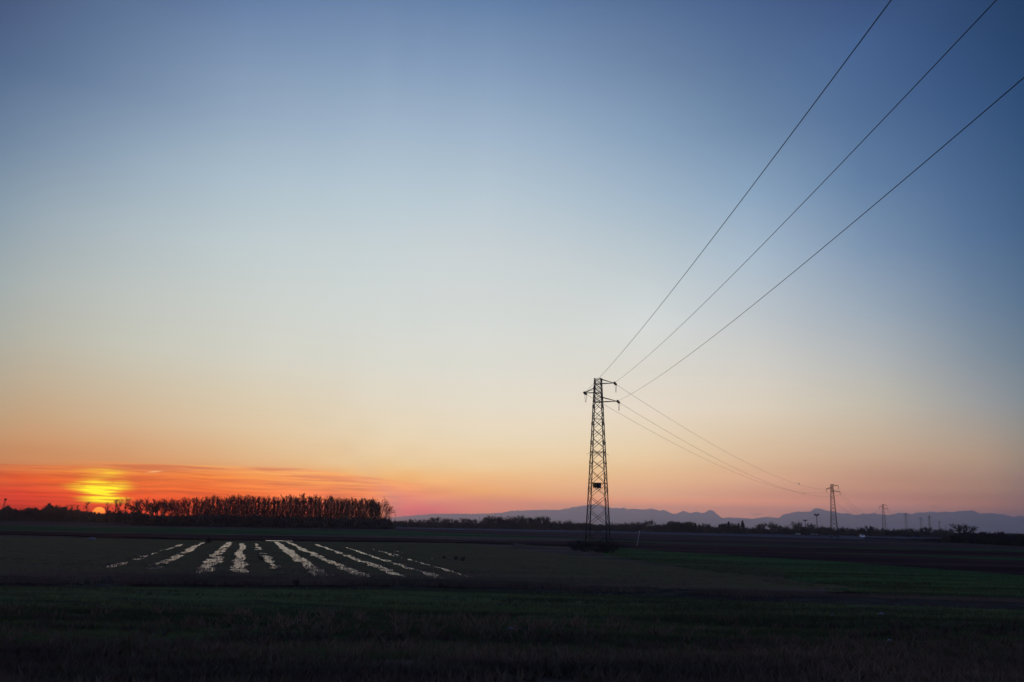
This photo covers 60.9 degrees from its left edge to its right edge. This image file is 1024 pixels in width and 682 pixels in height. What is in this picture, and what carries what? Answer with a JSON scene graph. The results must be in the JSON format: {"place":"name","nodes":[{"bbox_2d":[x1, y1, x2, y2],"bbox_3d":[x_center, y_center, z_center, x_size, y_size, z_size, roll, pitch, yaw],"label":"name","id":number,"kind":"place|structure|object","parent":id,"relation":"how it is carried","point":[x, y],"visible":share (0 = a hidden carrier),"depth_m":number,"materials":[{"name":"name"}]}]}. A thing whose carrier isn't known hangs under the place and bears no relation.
{"place":"outdoors","nodes":[
{"label":"outdoors","id":0,"kind":"place"},
{"bbox_2d":[0,534,624,576],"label":"field","id":1,"kind":"structure","parent":0,"point":[511,546],"depth_m":120.09,"materials":[{"name":"black soil"}]},
{"bbox_2d":[566,538,596,551],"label":"bramble bush","id":2,"kind":"object","parent":1,"relation":"on","point":[582,545],"visible":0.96,"depth_m":93.61,"materials":[{"name":"black plant"}]},
{"bbox_2d":[0,537,858,591],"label":"rough field","id":3,"kind":"structure","parent":0,"point":[456,550],"depth_m":61.41,"materials":[{"name":"brown soil"}]},
{"bbox_2d":[107,544,182,566],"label":"puddle","id":4,"kind":"object","parent":3,"relation":"on","point":[140,556],"visible":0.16,"depth_m":59.33,"materials":[{"name":"white liquid"}]},
{"bbox_2d":[149,542,204,568],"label":"puddle","id":5,"kind":"object","parent":3,"relation":"on","point":[190,550],"visible":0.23,"depth_m":72.94,"materials":[{"name":"white liquid"}]},
{"bbox_2d":[197,541,239,572],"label":"puddle","id":6,"kind":"object","parent":3,"relation":"on","point":[221,558],"visible":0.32,"depth_m":60.25,"materials":[{"name":"white liquid"}]},
{"bbox_2d":[230,543,248,572],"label":"puddle","id":7,"kind":"object","parent":3,"relation":"on","point":[238,553],"visible":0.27,"depth_m":58.30,"materials":[{"name":"white liquid"}]},
{"bbox_2d":[254,543,281,570],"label":"puddle","id":8,"kind":"object","parent":3,"relation":"on","point":[267,560],"visible":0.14,"depth_m":63.40,"materials":[{"name":"white liquid"}]},
{"bbox_2d":[266,540,333,575],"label":"puddle","id":9,"kind":"object","parent":3,"relation":"on","point":[282,546],"visible":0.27,"depth_m":71.41,"materials":[{"name":"white liquid"}]},
{"bbox_2d":[287,542,369,577],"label":"puddle","id":10,"kind":"object","parent":3,"relation":"on","point":[313,553],"visible":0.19,"depth_m":62.37,"materials":[{"name":"white liquid"}]},
{"bbox_2d":[315,544,403,576],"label":"puddle","id":11,"kind":"object","parent":3,"relation":"on","point":[395,573],"visible":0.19,"depth_m":59.27,"materials":[{"name":"white liquid"}]},
{"bbox_2d":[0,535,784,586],"bbox_3d":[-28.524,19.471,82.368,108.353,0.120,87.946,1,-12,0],"label":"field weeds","id":12,"kind":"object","parent":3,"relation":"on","point":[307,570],"visible":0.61,"depth_m":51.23,"materials":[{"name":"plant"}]},
{"bbox_2d":[346,547,441,577],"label":"puddle","id":13,"kind":"object","parent":3,"relation":"on","point":[391,562],"visible":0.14,"depth_m":60.05,"materials":[{"name":"white liquid"}]},
{"bbox_2d":[382,551,472,576],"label":"puddle","id":14,"kind":"object","parent":3,"relation":"on","point":[425,564],"visible":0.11,"depth_m":59.57,"materials":[{"name":"white liquid"}]},
{"bbox_2d":[29,520,938,540],"bbox_3d":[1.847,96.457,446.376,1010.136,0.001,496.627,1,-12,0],"label":"meadow","id":15,"kind":"structure","parent":0,"point":[767,535],"depth_m":383.43,"materials":[{"name":"plant"}]},
{"bbox_2d":[483,515,500,528],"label":"bare tree","id":16,"kind":"object","parent":15,"relation":"on","point":[488,520],"visible":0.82,"depth_m":427.71,"materials":[{"name":"brown plant"}]},
{"bbox_2d":[489,516,502,528],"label":"bare tree","id":17,"kind":"object","parent":15,"relation":"on","point":[498,519],"visible":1,"depth_m":416.03,"materials":[{"name":"brown plant"}]},
{"bbox_2d":[495,516,516,528],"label":"bare tree","id":18,"kind":"object","parent":15,"relation":"on","point":[506,527],"visible":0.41,"depth_m":429.88,"materials":[{"name":"brown plant"}]},
{"bbox_2d":[510,515,528,529],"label":"bare tree","id":19,"kind":"object","parent":15,"relation":"on","point":[520,519],"visible":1,"depth_m":420.98,"materials":[{"name":"brown plant"}]},
{"bbox_2d":[512,515,530,529],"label":"bare tree","id":20,"kind":"object","parent":15,"relation":"on","point":[523,522],"visible":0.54,"depth_m":430.80,"materials":[{"name":"brown plant"}]},
{"bbox_2d":[528,517,549,529],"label":"bare tree","id":21,"kind":"object","parent":15,"relation":"on","point":[536,522],"visible":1,"depth_m":421.39,"materials":[{"name":"brown plant"}]},
{"bbox_2d":[562,519,575,529],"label":"bare tree","id":22,"kind":"object","parent":15,"relation":"on","point":[567,522],"visible":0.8,"depth_m":434.23,"materials":[{"name":"brown plant"}]},
{"bbox_2d":[565,522,583,530],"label":"shrub","id":23,"kind":"object","parent":15,"relation":"on","point":[572,527],"visible":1,"depth_m":429.37,"materials":[{"name":"green plant"}]},
{"bbox_2d":[578,522,591,530],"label":"shrub","id":24,"kind":"object","parent":15,"relation":"on","point":[582,526],"visible":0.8,"depth_m":429.05,"materials":[{"name":"green plant"}]},
{"bbox_2d":[610,523,623,531],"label":"shrub","id":25,"kind":"object","parent":15,"relation":"on","point":[619,527],"visible":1,"depth_m":429.07,"materials":[{"name":"green plant"}]},
{"bbox_2d":[627,523,642,531],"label":"shrub","id":26,"kind":"object","parent":15,"relation":"on","point":[632,528],"visible":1,"depth_m":429.63,"materials":[{"name":"green plant"}]},
{"bbox_2d":[653,523,666,531],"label":"shrub","id":27,"kind":"object","parent":15,"relation":"on","point":[658,528],"visible":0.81,"depth_m":439.16,"materials":[{"name":"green plant"}]},
{"bbox_2d":[663,521,682,532],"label":"evergreen tree","id":28,"kind":"object","parent":15,"relation":"on","point":[674,526],"visible":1,"depth_m":429.19,"materials":[{"name":"green plant"}]},
{"bbox_2d":[678,522,687,532],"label":"evergreen tree","id":29,"kind":"object","parent":15,"relation":"on","point":[684,526],"visible":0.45,"depth_m":435.85,"materials":[{"name":"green plant"}]},
{"bbox_2d":[684,522,697,532],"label":"evergreen tree","id":30,"kind":"object","parent":15,"relation":"on","point":[690,526],"visible":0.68,"depth_m":440.96,"materials":[{"name":"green plant"}]},
{"bbox_2d":[697,523,712,532],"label":"bare tree","id":31,"kind":"object","parent":15,"relation":"on","point":[705,526],"visible":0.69,"depth_m":452.78,"materials":[{"name":"brown plant"}]},
{"bbox_2d":[395,521,1019,537],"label":"hedge","id":32,"kind":"object","parent":15,"relation":"on","point":[474,525],"visible":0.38,"depth_m":438.78,"materials":[{"name":"black plant"}]},
{"bbox_2d":[717,523,728,533],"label":"evergreen tree","id":33,"kind":"object","parent":15,"relation":"on","point":[723,526],"visible":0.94,"depth_m":435.74,"materials":[{"name":"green plant"}]},
{"bbox_2d":[728,523,740,533],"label":"evergreen tree","id":34,"kind":"object","parent":15,"relation":"on","point":[734,528],"visible":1,"depth_m":429.16,"materials":[{"name":"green plant"}]},
{"bbox_2d":[740,520,746,533],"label":"conifer tree","id":35,"kind":"object","parent":15,"relation":"on","point":[742,526],"visible":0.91,"depth_m":441.99,"materials":[{"name":"green plant"}]},
{"bbox_2d":[757,528,767,533],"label":"bare tree","id":36,"kind":"object","parent":15,"relation":"on","point":[762,531],"visible":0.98,"depth_m":453.11,"materials":[{"name":"brown plant"}]},
{"bbox_2d":[810,525,825,534],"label":"bare tree","id":37,"kind":"object","parent":15,"relation":"on","point":[819,528],"visible":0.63,"depth_m":444.89,"materials":[{"name":"brown plant"}]},
{"bbox_2d":[817,528,830,534],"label":"shrub","id":38,"kind":"object","parent":15,"relation":"on","point":[827,531],"visible":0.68,"depth_m":458.16,"materials":[{"name":"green plant"}]},
{"bbox_2d":[826,484,839,537],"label":"pylon","id":39,"kind":"object","parent":15,"relation":"on","point":[831,487],"visible":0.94,"depth_m":329.10,"materials":[{"name":"grey metal"}]},
{"bbox_2d":[851,529,861,535],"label":"shrub","id":40,"kind":"object","parent":15,"relation":"on","point":[854,532],"visible":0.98,"depth_m":460.16,"materials":[{"name":"green plant"}]},
{"bbox_2d":[856,528,869,535],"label":"bare tree","id":41,"kind":"object","parent":15,"relation":"on","point":[865,533],"visible":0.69,"depth_m":467.09,"materials":[{"name":"brown plant"}]},
{"bbox_2d":[870,527,885,536],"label":"bare tree","id":42,"kind":"object","parent":15,"relation":"on","point":[877,532],"visible":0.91,"depth_m":454.36,"materials":[{"name":"brown plant"}]},
{"bbox_2d":[879,504,887,527],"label":"pylon","id":43,"kind":"object","parent":15,"relation":"on","point":[884,515],"visible":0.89,"depth_m":559.37,"materials":[{"name":"grey metal"}]},
{"bbox_2d":[883,528,899,536],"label":"bare tree","id":44,"kind":"object","parent":15,"relation":"on","point":[892,533],"visible":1,"depth_m":448.03,"materials":[{"name":"brown plant"}]},
{"bbox_2d":[901,528,914,536],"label":"bare tree","id":45,"kind":"object","parent":15,"relation":"on","point":[908,534],"visible":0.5,"depth_m":476.35,"materials":[{"name":"brown plant"}]},
{"bbox_2d":[908,528,920,536],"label":"bare tree","id":46,"kind":"object","parent":15,"relation":"on","point":[917,533],"visible":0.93,"depth_m":463.14,"materials":[{"name":"brown plant"}]},
{"bbox_2d":[936,530,949,537],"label":"shrub","id":47,"kind":"object","parent":15,"relation":"on","point":[939,534],"visible":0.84,"depth_m":469.05,"materials":[{"name":"green plant"}]},
{"bbox_2d":[0,584,1023,661],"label":"crop field","id":48,"kind":"structure","parent":0,"point":[209,597],"depth_m":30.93,"materials":[{"name":"green plant"}]},
{"bbox_2d":[0,531,1023,574],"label":"ploughed field","id":49,"kind":"structure","parent":0,"point":[1013,567],"depth_m":116.18,"materials":[{"name":"soil"}]},
{"bbox_2d":[0,520,1023,549],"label":"brown field","id":50,"kind":"structure","parent":0,"point":[715,539],"depth_m":229.94,"materials":[{"name":"brown soil"}]},
{"bbox_2d":[2,509,27,520],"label":"shrub","id":51,"kind":"object","parent":50,"relation":"on","point":[11,516],"visible":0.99,"depth_m":321.49,"materials":[{"name":"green plant"}]},
{"bbox_2d":[22,508,33,520],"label":"bare tree","id":52,"kind":"object","parent":50,"relation":"on","point":[27,512],"visible":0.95,"depth_m":322.38,"materials":[{"name":"brown plant"}]},
{"bbox_2d":[35,506,62,520],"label":"shrub","id":53,"kind":"object","parent":50,"relation":"on","point":[41,515],"visible":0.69,"depth_m":321.55,"materials":[{"name":"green plant"}]},
{"bbox_2d":[39,504,69,521],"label":"shrub","id":54,"kind":"object","parent":50,"relation":"on","point":[59,515],"visible":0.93,"depth_m":321.09,"materials":[{"name":"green plant"}]},
{"bbox_2d":[0,503,147,523],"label":"hedge","id":55,"kind":"object","parent":50,"relation":"on","point":[98,517],"visible":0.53,"depth_m":322.99,"materials":[{"name":"black plant"}]},
{"bbox_2d":[104,502,110,524],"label":"poplar tree","id":56,"kind":"object","parent":50,"relation":"on","point":[107,513],"visible":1,"depth_m":249.57,"materials":[{"name":"brown plant"}]},
{"bbox_2d":[110,499,118,524],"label":"poplar tree","id":57,"kind":"object","parent":50,"relation":"on","point":[115,510],"visible":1,"depth_m":250.88,"materials":[{"name":"brown plant"}]},
{"bbox_2d":[116,501,122,524],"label":"poplar tree","id":58,"kind":"object","parent":50,"relation":"on","point":[118,508],"visible":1,"depth_m":251.47,"materials":[{"name":"brown plant"}]},
{"bbox_2d":[120,497,131,524],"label":"poplar tree","id":59,"kind":"object","parent":50,"relation":"on","point":[127,499],"visible":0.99,"depth_m":253.35,"materials":[{"name":"brown plant"}]},
{"bbox_2d":[126,500,163,525],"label":"bare tree","id":60,"kind":"object","parent":50,"relation":"on","point":[137,508],"visible":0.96,"depth_m":255.18,"materials":[{"name":"brown plant"}]},
{"bbox_2d":[138,497,183,525],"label":"bare tree","id":61,"kind":"object","parent":50,"relation":"on","point":[166,506],"visible":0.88,"depth_m":258.70,"materials":[{"name":"brown plant"}]},
{"bbox_2d":[177,500,183,524],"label":"poplar tree","id":62,"kind":"object","parent":50,"relation":"on","point":[180,513],"visible":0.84,"depth_m":262.79,"materials":[{"name":"brown plant"}]},
{"bbox_2d":[242,496,246,516],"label":"poplar tree","id":63,"kind":"object","parent":50,"relation":"on","point":[244,506],"visible":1,"depth_m":275.41,"materials":[{"name":"brown plant"}]},
{"bbox_2d":[128,513,395,528],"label":"undergrowth","id":64,"kind":"object","parent":50,"relation":"on","point":[253,521],"visible":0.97,"depth_m":274.41,"materials":[{"name":"black plant"}]},
{"bbox_2d":[272,500,280,516],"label":"poplar tree","id":65,"kind":"object","parent":50,"relation":"on","point":[274,504],"visible":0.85,"depth_m":282.00,"materials":[{"name":"brown plant"}]},
{"bbox_2d":[282,496,290,527],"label":"poplar tree","id":66,"kind":"object","parent":50,"relation":"on","point":[286,506],"visible":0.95,"depth_m":283.83,"materials":[{"name":"brown plant"}]},
{"bbox_2d":[295,497,301,527],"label":"poplar tree","id":67,"kind":"object","parent":50,"relation":"on","point":[297,502],"visible":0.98,"depth_m":286.28,"materials":[{"name":"brown plant"}]},
{"bbox_2d":[298,500,303,517],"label":"poplar tree","id":68,"kind":"object","parent":50,"relation":"on","point":[299,510],"visible":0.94,"depth_m":286.10,"materials":[{"name":"brown plant"}]},
{"bbox_2d":[298,493,306,514],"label":"poplar tree","id":69,"kind":"object","parent":50,"relation":"on","point":[303,495],"visible":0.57,"depth_m":293.91,"materials":[{"name":"brown plant"}]},
{"bbox_2d":[309,496,317,527],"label":"poplar tree","id":70,"kind":"object","parent":50,"relation":"on","point":[313,503],"visible":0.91,"depth_m":289.49,"materials":[{"name":"brown plant"}]},
{"bbox_2d":[317,496,321,517],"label":"poplar tree","id":71,"kind":"object","parent":50,"relation":"on","point":[319,507],"visible":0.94,"depth_m":290.89,"materials":[{"name":"brown plant"}]},
{"bbox_2d":[329,496,333,517],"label":"poplar tree","id":72,"kind":"object","parent":50,"relation":"on","point":[330,507],"visible":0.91,"depth_m":292.59,"materials":[{"name":"brown plant"}]},
{"bbox_2d":[330,497,340,518],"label":"poplar tree","id":73,"kind":"object","parent":50,"relation":"on","point":[334,503],"visible":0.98,"depth_m":292.71,"materials":[{"name":"brown plant"}]},
{"bbox_2d":[338,499,345,525],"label":"poplar tree","id":74,"kind":"object","parent":50,"relation":"on","point":[340,509],"visible":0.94,"depth_m":295.16,"materials":[{"name":"brown plant"}]},
{"bbox_2d":[347,498,356,518],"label":"poplar tree","id":75,"kind":"object","parent":50,"relation":"on","point":[352,501],"visible":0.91,"depth_m":296.78,"materials":[{"name":"brown plant"}]},
{"bbox_2d":[355,501,360,519],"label":"poplar tree","id":76,"kind":"object","parent":50,"relation":"on","point":[359,507],"visible":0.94,"depth_m":297.55,"materials":[{"name":"brown plant"}]},
{"bbox_2d":[357,500,363,519],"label":"poplar tree","id":77,"kind":"object","parent":50,"relation":"on","point":[360,516],"visible":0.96,"depth_m":298.01,"materials":[{"name":"brown plant"}]},
{"bbox_2d":[362,498,367,527],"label":"poplar tree","id":78,"kind":"object","parent":50,"relation":"on","point":[365,509],"visible":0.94,"depth_m":299.21,"materials":[{"name":"brown plant"}]},
{"bbox_2d":[366,498,385,518],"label":"bare tree","id":79,"kind":"object","parent":50,"relation":"on","point":[374,508],"visible":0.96,"depth_m":301.02,"materials":[{"name":"brown plant"}]},
{"bbox_2d":[374,502,395,528],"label":"bare tree","id":80,"kind":"object","parent":50,"relation":"on","point":[387,509],"visible":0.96,"depth_m":302.54,"materials":[{"name":"brown plant"}]},
{"bbox_2d":[863,531,1023,545],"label":"roadside scrub","id":81,"kind":"object","parent":50,"relation":"on","point":[943,539],"visible":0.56,"depth_m":252.62,"materials":[{"name":"black plant"}]},
{"bbox_2d":[947,523,979,542],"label":"bare tree","id":82,"kind":"object","parent":50,"relation":"on","point":[959,529],"visible":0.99,"depth_m":241.90,"materials":[{"name":"brown plant"}]},
{"bbox_2d":[974,532,992,543],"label":"shrub","id":83,"kind":"object","parent":50,"relation":"on","point":[979,538],"visible":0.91,"depth_m":227.96,"materials":[{"name":"green plant"}]},
{"bbox_2d":[987,532,1005,544],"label":"shrub","id":84,"kind":"object","parent":50,"relation":"on","point":[996,540],"visible":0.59,"depth_m":218.54,"materials":[{"name":"green plant"}]},
{"bbox_2d":[998,533,1016,545],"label":"shrub","id":85,"kind":"object","parent":50,"relation":"on","point":[1005,541],"visible":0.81,"depth_m":212.79,"materials":[{"name":"green plant"}]},
{"bbox_2d":[0,526,1023,551],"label":"green strip","id":86,"kind":"object","parent":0,"point":[187,530],"visible":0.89,"depth_m":177.10,"materials":[{"name":"plant"}]},
{"bbox_2d":[0,0,1023,518],"label":"sky","id":87,"kind":"structure","parent":0,"point":[391,250],"materials":[{"name":"blue"}]},
{"bbox_2d":[40,531,1017,551],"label":"stubble field","id":88,"kind":"structure","parent":0,"point":[490,538],"depth_m":154.79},
{"bbox_2d":[75,521,985,597],"bbox_3d":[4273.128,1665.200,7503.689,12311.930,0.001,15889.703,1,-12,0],"label":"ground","id":89,"kind":"structure","parent":0,"point":[799,559],"depth_m":43.25,"materials":[{"name":"soil"}]},
{"bbox_2d":[514,543,826,592],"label":"fallow field","id":90,"kind":"structure","parent":0,"point":[518,546],"depth_m":81.99,"materials":[{"name":"brown soil"}]},
{"bbox_2d":[387,504,1023,533],"bbox_3d":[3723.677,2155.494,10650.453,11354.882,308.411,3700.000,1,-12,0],"label":"mountains","id":91,"kind":"structure","parent":0,"point":[991,523],"depth_m":10946.36,"materials":[{"name":"grey stone"}]},
{"bbox_2d":[783,525,799,534],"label":"bare tree","id":92,"kind":"object","parent":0,"point":[787,530],"visible":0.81,"depth_m":458.00,"materials":[{"name":"brown plant"}]},
{"bbox_2d":[790,530,804,534],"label":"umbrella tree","id":93,"kind":"object","parent":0,"point":[799,531],"visible":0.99,"depth_m":435.26,"materials":[{"name":"green plant"}]},
{"bbox_2d":[603,548,1023,598],"bbox_3d":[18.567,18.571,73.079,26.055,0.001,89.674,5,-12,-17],"label":"green field","id":94,"kind":"structure","parent":0,"point":[830,563],"depth_m":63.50,"materials":[{"name":"green plant"}]},
{"bbox_2d":[583,378,619,550],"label":"pylon","id":95,"kind":"object","parent":94,"relation":"on","point":[596,485],"visible":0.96,"depth_m":106.72,"materials":[{"name":"metal"}]},
{"bbox_2d":[617,385,834,489],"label":"cable","id":96,"kind":"object","parent":95,"relation":"attached to","point":[714,445],"visible":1,"depth_m":153.76,"materials":[{"name":"black metal"}]},
{"bbox_2d":[585,0,890,391],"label":"cable","id":97,"kind":"object","parent":95,"relation":"attached to","point":[774,156],"visible":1,"depth_m":27.89,"materials":[{"name":"black metal"}]},
{"bbox_2d":[620,0,996,378],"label":"cable","id":98,"kind":"object","parent":95,"relation":"attached to","point":[860,143],"visible":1,"depth_m":28.68,"materials":[{"name":"black metal"}]},
{"bbox_2d":[626,77,1023,396],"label":"cable","id":99,"kind":"object","parent":95,"relation":"attached to","point":[872,206],"visible":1,"depth_m":27.22,"materials":[{"name":"black metal"}]},
{"bbox_2d":[590,539,624,552],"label":"bramble bush","id":100,"kind":"object","parent":94,"relation":"on","point":[603,546],"visible":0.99,"depth_m":90.21,"materials":[{"name":"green plant"}]},
{"bbox_2d":[805,551,1023,560],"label":"grass margin","id":101,"kind":"object","parent":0,"point":[1005,558],"depth_m":104.55,"materials":[{"name":"plant"}]},
{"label":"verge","id":102,"kind":"object","parent":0,"visible":0},
{"bbox_2d":[0,635,1023,681],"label":"verge grass","id":103,"kind":"structure","parent":102,"relation":"on","point":[49,671],"depth_m":17.02,"materials":[{"name":"plant"}]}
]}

